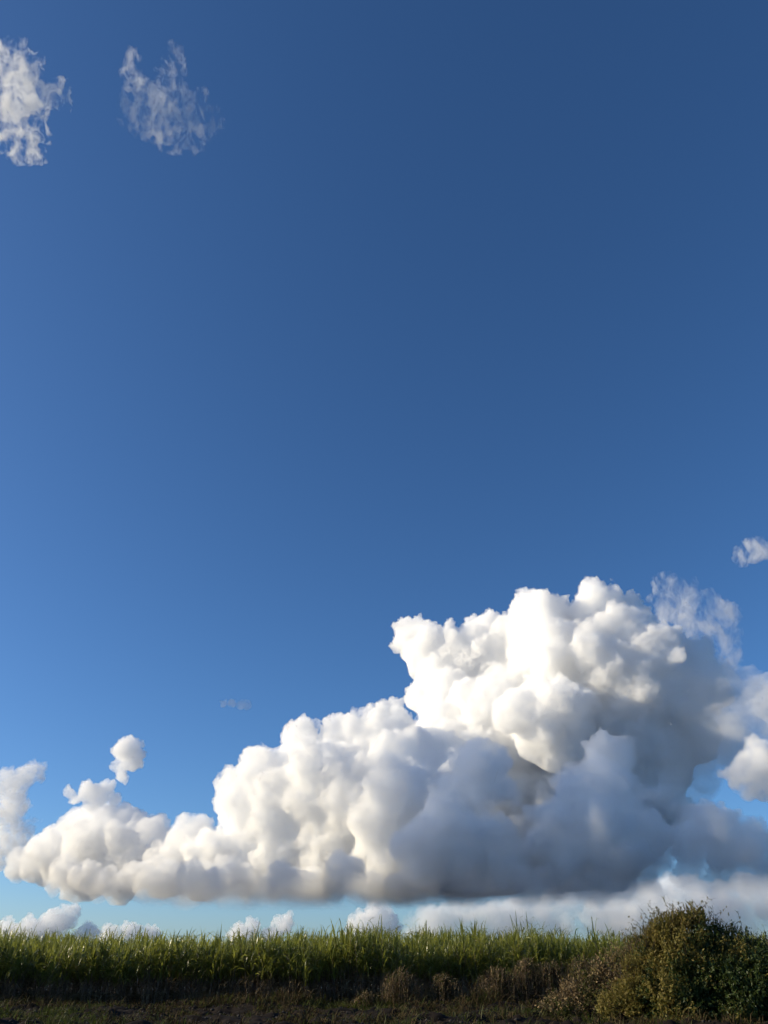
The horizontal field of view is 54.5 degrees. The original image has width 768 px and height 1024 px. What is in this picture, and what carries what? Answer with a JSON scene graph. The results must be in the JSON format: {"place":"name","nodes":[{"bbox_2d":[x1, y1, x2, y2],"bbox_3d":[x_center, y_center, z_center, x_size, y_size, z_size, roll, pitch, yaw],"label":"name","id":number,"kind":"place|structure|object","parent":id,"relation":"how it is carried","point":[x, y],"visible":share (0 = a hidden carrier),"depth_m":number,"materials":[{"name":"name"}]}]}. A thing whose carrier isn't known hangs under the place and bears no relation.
{"place":"outdoors","nodes":[
{"label":"outdoors","id":0,"kind":"place"},
{"bbox_2d":[0,975,767,1023],"bbox_3d":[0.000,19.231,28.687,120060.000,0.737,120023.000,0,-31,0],"label":"ground","id":1,"kind":"structure","parent":0,"point":[258,1019],"depth_m":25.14,"materials":[{"name":"green plant"}]},
{"bbox_2d":[0,932,30,1000],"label":"sugarcane plant","id":2,"kind":"object","parent":1,"relation":"on","point":[13,950],"visible":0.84,"depth_m":32.29,"materials":[{"name":"green plant"}]},
{"bbox_2d":[0,931,30,1000],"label":"sugarcane plant","id":3,"kind":"object","parent":1,"relation":"on","point":[4,954],"visible":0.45,"depth_m":32.68,"materials":[{"name":"green plant"}]},
{"bbox_2d":[0,939,41,1002],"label":"sugarcane plant","id":4,"kind":"object","parent":1,"relation":"on","point":[16,971],"visible":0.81,"depth_m":32.27,"materials":[{"name":"green plant"}]},
{"bbox_2d":[7,939,36,1000],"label":"sugarcane plant","id":5,"kind":"object","parent":1,"relation":"on","point":[22,974],"visible":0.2,"depth_m":33.49,"materials":[{"name":"green plant"}]},
{"bbox_2d":[11,936,51,1001],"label":"sugarcane plant","id":6,"kind":"object","parent":1,"relation":"on","point":[25,984],"visible":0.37,"depth_m":33.50,"materials":[{"name":"green plant"}]},
{"bbox_2d":[20,935,57,1002],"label":"sugarcane plant","id":7,"kind":"object","parent":1,"relation":"on","point":[36,963],"visible":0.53,"depth_m":33.46,"materials":[{"name":"green plant"}]},
{"bbox_2d":[26,929,61,999],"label":"sugarcane plant","id":8,"kind":"object","parent":1,"relation":"on","point":[44,944],"visible":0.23,"depth_m":35.17,"materials":[{"name":"green plant"}]},
{"bbox_2d":[22,936,71,1002],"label":"sugarcane plant","id":9,"kind":"object","parent":1,"relation":"on","point":[45,966],"visible":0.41,"depth_m":33.11,"materials":[{"name":"green plant"}]},
{"bbox_2d":[28,950,81,1002],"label":"sugarcane plant","id":10,"kind":"object","parent":1,"relation":"on","point":[53,967],"visible":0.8,"depth_m":32.16,"materials":[{"name":"green plant"}]},
{"bbox_2d":[41,936,85,1003],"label":"sugarcane plant","id":11,"kind":"object","parent":1,"relation":"on","point":[64,961],"visible":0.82,"depth_m":32.36,"materials":[{"name":"green plant"}]},
{"bbox_2d":[48,939,84,1002],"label":"sugarcane plant","id":12,"kind":"object","parent":1,"relation":"on","point":[70,973],"visible":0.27,"depth_m":33.30,"materials":[{"name":"green plant"}]},
{"bbox_2d":[63,935,97,1003],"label":"sugarcane plant","id":13,"kind":"object","parent":1,"relation":"on","point":[79,957],"visible":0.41,"depth_m":33.33,"materials":[{"name":"green plant"}]},
{"bbox_2d":[66,951,112,1002],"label":"sugarcane plant","id":14,"kind":"object","parent":1,"relation":"on","point":[86,984],"visible":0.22,"depth_m":33.28,"materials":[{"name":"green plant"}]},
{"bbox_2d":[67,931,114,1003],"bbox_3d":[-12.885,20.183,32.596,2.158,3.272,2.038,13,-31,-20],"label":"sugarcane plant","id":15,"kind":"object","parent":1,"relation":"on","point":[87,976],"visible":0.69,"depth_m":32.36,"materials":[{"name":"green plant"}]},
{"bbox_2d":[71,924,116,1003],"bbox_3d":[-12.794,19.955,32.610,1.857,3.433,2.100,22,-38,-32],"label":"sugarcane plant","id":16,"kind":"object","parent":1,"relation":"on","point":[87,955],"visible":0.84,"depth_m":32.52,"materials":[{"name":"green plant"}]},
{"bbox_2d":[81,938,120,1001],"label":"sugarcane plant","id":17,"kind":"object","parent":1,"relation":"on","point":[101,971],"visible":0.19,"depth_m":33.54,"materials":[{"name":"green plant"}]},
{"bbox_2d":[86,938,122,1004],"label":"sugarcane plant","id":18,"kind":"object","parent":1,"relation":"on","point":[109,964],"visible":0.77,"depth_m":32.57,"materials":[{"name":"green plant"}]},
{"bbox_2d":[96,945,138,1003],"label":"sugarcane plant","id":19,"kind":"object","parent":1,"relation":"on","point":[116,978],"visible":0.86,"depth_m":32.32,"materials":[{"name":"green plant"}]},
{"bbox_2d":[99,932,138,1001],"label":"sugarcane plant","id":20,"kind":"object","parent":1,"relation":"on","point":[111,981],"visible":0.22,"depth_m":33.77,"materials":[{"name":"green plant"}]},
{"bbox_2d":[110,940,146,1004],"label":"sugarcane plant","id":21,"kind":"object","parent":1,"relation":"on","point":[126,973],"visible":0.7,"depth_m":32.55,"materials":[{"name":"green plant"}]},
{"bbox_2d":[114,939,144,1002],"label":"sugarcane plant","id":22,"kind":"object","parent":1,"relation":"on","point":[130,949],"visible":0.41,"depth_m":33.72,"materials":[{"name":"green plant"}]},
{"bbox_2d":[126,936,158,1003],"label":"sugarcane plant","id":23,"kind":"object","parent":1,"relation":"on","point":[140,978],"visible":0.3,"depth_m":33.77,"materials":[{"name":"green plant"}]},
{"bbox_2d":[131,933,166,1004],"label":"sugarcane plant","id":24,"kind":"object","parent":1,"relation":"on","point":[152,972],"visible":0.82,"depth_m":32.71,"materials":[{"name":"green plant"}]},
{"bbox_2d":[133,933,165,1003],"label":"sugarcane plant","id":25,"kind":"object","parent":1,"relation":"on","point":[146,967],"visible":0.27,"depth_m":33.88,"materials":[{"name":"green plant"}]},
{"bbox_2d":[140,932,179,1002],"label":"sugarcane plant","id":26,"kind":"object","parent":1,"relation":"on","point":[164,971],"visible":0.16,"depth_m":33.85,"materials":[{"name":"green plant"}]},
{"bbox_2d":[144,931,186,1004],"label":"sugarcane plant","id":27,"kind":"object","parent":1,"relation":"on","point":[161,972],"visible":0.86,"depth_m":32.74,"materials":[{"name":"green plant"}]},
{"bbox_2d":[149,931,191,1001],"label":"sugarcane plant","id":28,"kind":"object","parent":1,"relation":"on","point":[173,972],"visible":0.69,"depth_m":32.92,"materials":[{"name":"green plant"}]},
{"bbox_2d":[156,931,194,1000],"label":"sugarcane plant","id":29,"kind":"object","parent":1,"relation":"on","point":[173,967],"visible":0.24,"depth_m":33.87,"materials":[{"name":"green plant"}]},
{"bbox_2d":[163,929,203,1001],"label":"sugarcane plant","id":30,"kind":"object","parent":1,"relation":"on","point":[185,969],"visible":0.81,"depth_m":32.92,"materials":[{"name":"green plant"}]},
{"bbox_2d":[173,927,219,1000],"bbox_3d":[-8.319,20.319,33.082,2.180,3.320,1.988,26,-40,-36],"label":"sugarcane plant","id":31,"kind":"object","parent":1,"relation":"on","point":[192,971],"visible":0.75,"depth_m":32.86,"materials":[{"name":"green plant"}]},
{"bbox_2d":[184,944,210,999],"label":"sugarcane plant","id":32,"kind":"object","parent":1,"relation":"on","point":[195,975],"visible":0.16,"depth_m":33.87,"materials":[{"name":"green plant"}]},
{"bbox_2d":[183,941,217,1000],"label":"sugarcane plant","id":33,"kind":"object","parent":1,"relation":"on","point":[203,977],"visible":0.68,"depth_m":32.67,"materials":[{"name":"green plant"}]},
{"bbox_2d":[196,924,224,1000],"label":"sugarcane plant","id":34,"kind":"object","parent":1,"relation":"on","point":[219,940],"visible":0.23,"depth_m":34.47,"materials":[{"name":"green plant"}]},
{"bbox_2d":[197,935,231,998],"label":"sugarcane plant","id":35,"kind":"object","parent":1,"relation":"on","point":[213,975],"visible":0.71,"depth_m":32.66,"materials":[{"name":"green plant"}]},
{"bbox_2d":[206,938,242,999],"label":"sugarcane plant","id":36,"kind":"object","parent":1,"relation":"on","point":[221,972],"visible":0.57,"depth_m":32.75,"materials":[{"name":"green plant"}]},
{"bbox_2d":[211,931,243,999],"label":"sugarcane plant","id":37,"kind":"object","parent":1,"relation":"on","point":[222,981],"visible":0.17,"depth_m":34.15,"materials":[{"name":"green plant"}]},
{"bbox_2d":[218,934,251,999],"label":"sugarcane plant","id":38,"kind":"object","parent":1,"relation":"on","point":[229,973],"visible":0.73,"depth_m":32.61,"materials":[{"name":"green plant"}]},
{"bbox_2d":[222,924,252,994],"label":"sugarcane plant","id":39,"kind":"object","parent":1,"relation":"on","point":[239,938],"visible":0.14,"depth_m":33.96,"materials":[{"name":"green plant"}]},
{"bbox_2d":[216,932,264,999],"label":"sugarcane plant","id":40,"kind":"object","parent":1,"relation":"on","point":[246,968],"visible":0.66,"depth_m":32.59,"materials":[{"name":"green plant"}]},
{"bbox_2d":[224,937,257,998],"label":"sugarcane plant","id":41,"kind":"object","parent":1,"relation":"on","point":[243,971],"visible":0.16,"depth_m":33.40,"materials":[{"name":"green plant"}]},
{"bbox_2d":[228,922,270,999],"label":"sugarcane plant","id":42,"kind":"object","parent":1,"relation":"on","point":[253,984],"visible":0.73,"depth_m":32.39,"materials":[{"name":"green plant"}]},
{"bbox_2d":[251,941,286,998],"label":"sugarcane plant","id":43,"kind":"object","parent":1,"relation":"on","point":[267,964],"visible":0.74,"depth_m":32.15,"materials":[{"name":"green plant"}]},
{"bbox_2d":[252,927,290,999],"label":"sugarcane plant","id":44,"kind":"object","parent":1,"relation":"on","point":[268,958],"visible":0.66,"depth_m":32.49,"materials":[{"name":"green plant"}]},
{"bbox_2d":[265,930,303,995],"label":"sugarcane plant","id":45,"kind":"object","parent":1,"relation":"on","point":[282,967],"visible":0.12,"depth_m":33.56,"materials":[{"name":"green plant"}]},
{"bbox_2d":[267,932,306,996],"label":"sugarcane plant","id":46,"kind":"object","parent":1,"relation":"on","point":[283,970],"visible":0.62,"depth_m":32.37,"materials":[{"name":"green plant"}]},
{"bbox_2d":[270,932,310,995],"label":"sugarcane plant","id":47,"kind":"object","parent":1,"relation":"on","point":[291,970],"visible":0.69,"depth_m":32.12,"materials":[{"name":"green plant"}]},
{"bbox_2d":[274,931,307,993],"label":"sugarcane plant","id":48,"kind":"object","parent":1,"relation":"on","point":[304,942],"visible":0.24,"depth_m":33.71,"materials":[{"name":"green plant"}]},
{"bbox_2d":[291,929,318,993],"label":"sugarcane plant","id":49,"kind":"object","parent":1,"relation":"on","point":[301,939],"visible":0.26,"depth_m":34.01,"materials":[{"name":"green plant"}]},
{"bbox_2d":[286,944,324,1000],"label":"sugarcane plant","id":50,"kind":"object","parent":1,"relation":"on","point":[303,974],"visible":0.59,"depth_m":31.91,"materials":[{"name":"green plant"}]},
{"bbox_2d":[297,933,334,997],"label":"sugarcane plant","id":51,"kind":"object","parent":1,"relation":"on","point":[315,955],"visible":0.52,"depth_m":32.44,"materials":[{"name":"green plant"}]},
{"bbox_2d":[301,934,336,995],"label":"sugarcane plant","id":52,"kind":"object","parent":1,"relation":"on","point":[312,950],"visible":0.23,"depth_m":33.69,"materials":[{"name":"green plant"}]},
{"bbox_2d":[306,930,340,1001],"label":"sugarcane plant","id":53,"kind":"object","parent":1,"relation":"on","point":[327,974],"visible":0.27,"depth_m":33.38,"materials":[{"name":"green plant"}]},
{"bbox_2d":[309,926,344,1001],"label":"sugarcane plant","id":54,"kind":"object","parent":1,"relation":"on","point":[327,967],"visible":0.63,"depth_m":32.42,"materials":[{"name":"green plant"}]},
{"bbox_2d":[316,936,351,1002],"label":"sugarcane plant","id":55,"kind":"object","parent":1,"relation":"on","point":[335,972],"visible":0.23,"depth_m":33.10,"materials":[{"name":"green plant"}]},
{"bbox_2d":[318,937,356,1002],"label":"sugarcane plant","id":56,"kind":"object","parent":1,"relation":"on","point":[334,970],"visible":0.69,"depth_m":32.39,"materials":[{"name":"green plant"}]},
{"bbox_2d":[329,917,362,1002],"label":"sugarcane plant","id":57,"kind":"object","parent":1,"relation":"on","point":[339,952],"visible":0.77,"depth_m":32.66,"materials":[{"name":"green plant"}]},
{"bbox_2d":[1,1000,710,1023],"bbox_3d":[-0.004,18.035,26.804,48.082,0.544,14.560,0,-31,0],"label":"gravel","id":58,"kind":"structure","parent":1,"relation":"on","point":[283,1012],"depth_m":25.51,"materials":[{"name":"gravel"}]},
{"bbox_2d":[336,921,382,1002],"bbox_3d":[-1.035,19.912,32.557,2.031,3.711,2.101,-19,-36,28],"label":"sugarcane plant","id":59,"kind":"object","parent":1,"relation":"on","point":[363,958],"visible":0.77,"depth_m":32.46,"materials":[{"name":"green plant"}]},
{"bbox_2d":[344,915,385,1004],"bbox_3d":[-0.860,19.782,32.613,1.988,3.826,2.180,-19,-37,17],"label":"sugarcane plant","id":60,"kind":"object","parent":1,"relation":"on","point":[352,951],"visible":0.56,"depth_m":32.67,"materials":[{"name":"green plant"}]},
{"bbox_2d":[350,989,383,1008],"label":"weed clump","id":61,"kind":"object","parent":1,"relation":"on","point":[366,998],"visible":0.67,"depth_m":30.45,"materials":[{"name":"brown plant"}]},
{"bbox_2d":[355,930,388,998],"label":"sugarcane plant","id":62,"kind":"object","parent":1,"relation":"on","point":[370,966],"visible":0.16,"depth_m":33.45,"materials":[{"name":"green plant"}]},
{"bbox_2d":[360,914,401,1001],"bbox_3d":[-0.096,19.834,32.541,2.038,4.002,2.158,-4,-28,12],"label":"sugarcane plant","id":63,"kind":"object","parent":1,"relation":"on","point":[379,956],"visible":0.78,"depth_m":32.55,"materials":[{"name":"green plant"}]},
{"bbox_2d":[0,911,767,988],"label":"sugarcane crop","id":64,"kind":"object","parent":1,"relation":"on","point":[426,932],"visible":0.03,"depth_m":38.17,"materials":[{"name":"plant"}]},
{"bbox_2d":[375,929,412,1001],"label":"sugarcane plant","id":65,"kind":"object","parent":1,"relation":"on","point":[392,967],"visible":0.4,"depth_m":32.70,"materials":[{"name":"green plant"}]},
{"bbox_2d":[364,965,430,1004],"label":"weed clump","id":66,"kind":"object","parent":1,"relation":"on","point":[400,982],"visible":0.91,"depth_m":30.70,"materials":[{"name":"brown plant"}]},
{"bbox_2d":[380,928,426,998],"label":"sugarcane plant","id":67,"kind":"object","parent":1,"relation":"on","point":[396,953],"visible":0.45,"depth_m":32.64,"materials":[{"name":"green plant"}]},
{"bbox_2d":[392,933,423,994],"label":"sugarcane plant","id":68,"kind":"object","parent":1,"relation":"on","point":[409,950],"visible":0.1,"depth_m":35.06,"materials":[{"name":"green plant"}]},
{"bbox_2d":[405,919,437,991],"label":"sugarcane plant","id":69,"kind":"object","parent":1,"relation":"on","point":[417,936],"visible":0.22,"depth_m":35.83,"materials":[{"name":"green plant"}]},
{"bbox_2d":[408,938,437,1000],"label":"sugarcane plant","id":70,"kind":"object","parent":1,"relation":"on","point":[426,970],"visible":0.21,"depth_m":33.97,"materials":[{"name":"green plant"}]},
{"bbox_2d":[409,929,440,1001],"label":"sugarcane plant","id":71,"kind":"object","parent":1,"relation":"on","point":[419,963],"visible":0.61,"depth_m":32.98,"materials":[{"name":"green plant"}]},
{"bbox_2d":[415,940,449,1000],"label":"sugarcane plant","id":72,"kind":"object","parent":1,"relation":"on","point":[432,968],"visible":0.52,"depth_m":32.71,"materials":[{"name":"green plant"}]},
{"bbox_2d":[423,932,454,982],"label":"sugarcane plant","id":73,"kind":"object","parent":1,"relation":"on","point":[441,952],"visible":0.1,"depth_m":34.14,"materials":[{"name":"green plant"}]},
{"bbox_2d":[420,971,470,1002],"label":"weed clump","id":74,"kind":"object","parent":1,"relation":"on","point":[443,987],"visible":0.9,"depth_m":30.65,"materials":[{"name":"brown plant"}]},
{"bbox_2d":[431,942,463,1000],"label":"sugarcane plant","id":75,"kind":"object","parent":1,"relation":"on","point":[444,967],"visible":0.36,"depth_m":32.91,"materials":[{"name":"green plant"}]},
{"bbox_2d":[436,939,473,998],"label":"sugarcane plant","id":76,"kind":"object","parent":1,"relation":"on","point":[452,969],"visible":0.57,"depth_m":32.86,"materials":[{"name":"green plant"}]},
{"bbox_2d":[445,926,477,997],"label":"sugarcane plant","id":77,"kind":"object","parent":1,"relation":"on","point":[467,956],"visible":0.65,"depth_m":32.94,"materials":[{"name":"green plant"}]},
{"bbox_2d":[461,939,499,997],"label":"sugarcane plant","id":78,"kind":"object","parent":1,"relation":"on","point":[475,969],"visible":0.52,"depth_m":32.58,"materials":[{"name":"green plant"}]},
{"bbox_2d":[465,920,499,991],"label":"sugarcane plant","id":79,"kind":"object","parent":1,"relation":"on","point":[481,945],"visible":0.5,"depth_m":33.23,"materials":[{"name":"green plant"}]},
{"bbox_2d":[475,932,501,991],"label":"sugarcane plant","id":80,"kind":"object","parent":1,"relation":"on","point":[484,933],"visible":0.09,"depth_m":34.20,"materials":[{"name":"green plant"}]},
{"bbox_2d":[481,931,506,972],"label":"sugarcane plant","id":81,"kind":"object","parent":1,"relation":"on","point":[492,938],"visible":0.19,"depth_m":35.15,"materials":[{"name":"green plant"}]},
{"bbox_2d":[465,966,546,1004],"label":"weed clump","id":82,"kind":"object","parent":1,"relation":"on","point":[499,977],"visible":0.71,"depth_m":30.69,"materials":[{"name":"brown plant"}]},
{"bbox_2d":[490,935,525,999],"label":"sugarcane plant","id":83,"kind":"object","parent":1,"relation":"on","point":[502,960],"visible":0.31,"depth_m":32.82,"materials":[{"name":"green plant"}]},
{"bbox_2d":[496,930,526,979],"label":"sugarcane plant","id":84,"kind":"object","parent":1,"relation":"on","point":[504,947],"visible":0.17,"depth_m":35.23,"materials":[{"name":"green plant"}]},
{"bbox_2d":[494,916,541,998],"bbox_3d":[5.910,19.915,32.696,2.038,3.997,2.158,23,-38,-34],"label":"sugarcane plant","id":85,"kind":"object","parent":1,"relation":"on","point":[519,946],"visible":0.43,"depth_m":32.83,"materials":[{"name":"green plant"}]},
{"bbox_2d":[498,957,560,1004],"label":"weed clump","id":86,"kind":"object","parent":1,"relation":"on","point":[524,969],"visible":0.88,"depth_m":30.75,"materials":[{"name":"brown plant"}]},
{"bbox_2d":[520,931,556,987],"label":"sugarcane plant","id":87,"kind":"object","parent":1,"relation":"on","point":[537,950],"visible":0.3,"depth_m":32.73,"materials":[{"name":"green plant"}]},
{"bbox_2d":[523,925,567,975],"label":"sugarcane plant","id":88,"kind":"object","parent":1,"relation":"on","point":[545,946],"visible":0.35,"depth_m":32.77,"materials":[{"name":"green plant"}]},
{"bbox_2d":[522,958,584,1003],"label":"weed clump","id":89,"kind":"object","parent":1,"relation":"on","point":[550,979],"visible":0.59,"depth_m":30.77,"materials":[{"name":"brown plant"}]},
{"bbox_2d":[541,925,574,983],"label":"sugarcane plant","id":90,"kind":"object","parent":1,"relation":"on","point":[555,931],"visible":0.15,"depth_m":34.06,"materials":[{"name":"green plant"}]},
{"bbox_2d":[537,930,579,983],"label":"sugarcane plant","id":91,"kind":"object","parent":1,"relation":"on","point":[558,951],"visible":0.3,"depth_m":32.57,"materials":[{"name":"green plant"}]},
{"bbox_2d":[540,954,597,1004],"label":"weed clump","id":92,"kind":"object","parent":1,"relation":"on","point":[580,964],"visible":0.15,"depth_m":31.06,"materials":[{"name":"brown plant"}]},
{"bbox_2d":[549,930,591,979],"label":"sugarcane plant","id":93,"kind":"object","parent":1,"relation":"on","point":[571,956],"visible":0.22,"depth_m":32.58,"materials":[{"name":"green plant"}]},
{"bbox_2d":[557,924,587,968],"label":"sugarcane plant","id":94,"kind":"object","parent":1,"relation":"on","point":[581,944],"visible":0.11,"depth_m":34.14,"materials":[{"name":"green plant"}]},
{"bbox_2d":[568,934,604,1002],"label":"sugarcane plant","id":95,"kind":"object","parent":1,"relation":"on","point":[587,951],"visible":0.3,"depth_m":32.59,"materials":[{"name":"green plant"}]},
{"bbox_2d":[534,930,643,1018],"bbox_3d":[7.594,16.023,25.776,5.028,2.909,2.921,0,-31,0],"label":"brown thicket","id":96,"kind":"object","parent":1,"relation":"on","point":[599,976],"visible":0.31,"depth_m":25.63,"materials":[{"name":"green plant"}]},
{"bbox_2d":[586,917,613,971],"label":"sugarcane plant","id":97,"kind":"object","parent":1,"relation":"on","point":[595,943],"visible":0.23,"depth_m":32.54,"materials":[{"name":"green plant"}]},
{"bbox_2d":[587,929,615,971],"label":"sugarcane plant","id":98,"kind":"object","parent":1,"relation":"on","point":[608,944],"visible":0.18,"depth_m":32.69,"materials":[{"name":"green plant"}]},
{"bbox_2d":[593,896,766,1023],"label":"overgrown bush","id":99,"kind":"object","parent":1,"relation":"on","point":[670,967],"visible":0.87,"depth_m":23.77,"materials":[{"name":"green plant"}]},
{"bbox_2d":[703,924,767,1023],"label":"dark bush","id":100,"kind":"object","parent":1,"relation":"on","point":[755,981],"visible":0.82,"depth_m":22.82,"materials":[{"name":"green plant"}]},
{"bbox_2d":[0,0,767,944],"label":"sky","id":101,"kind":"structure","parent":0,"point":[383,384],"materials":[{"name":"blue"}]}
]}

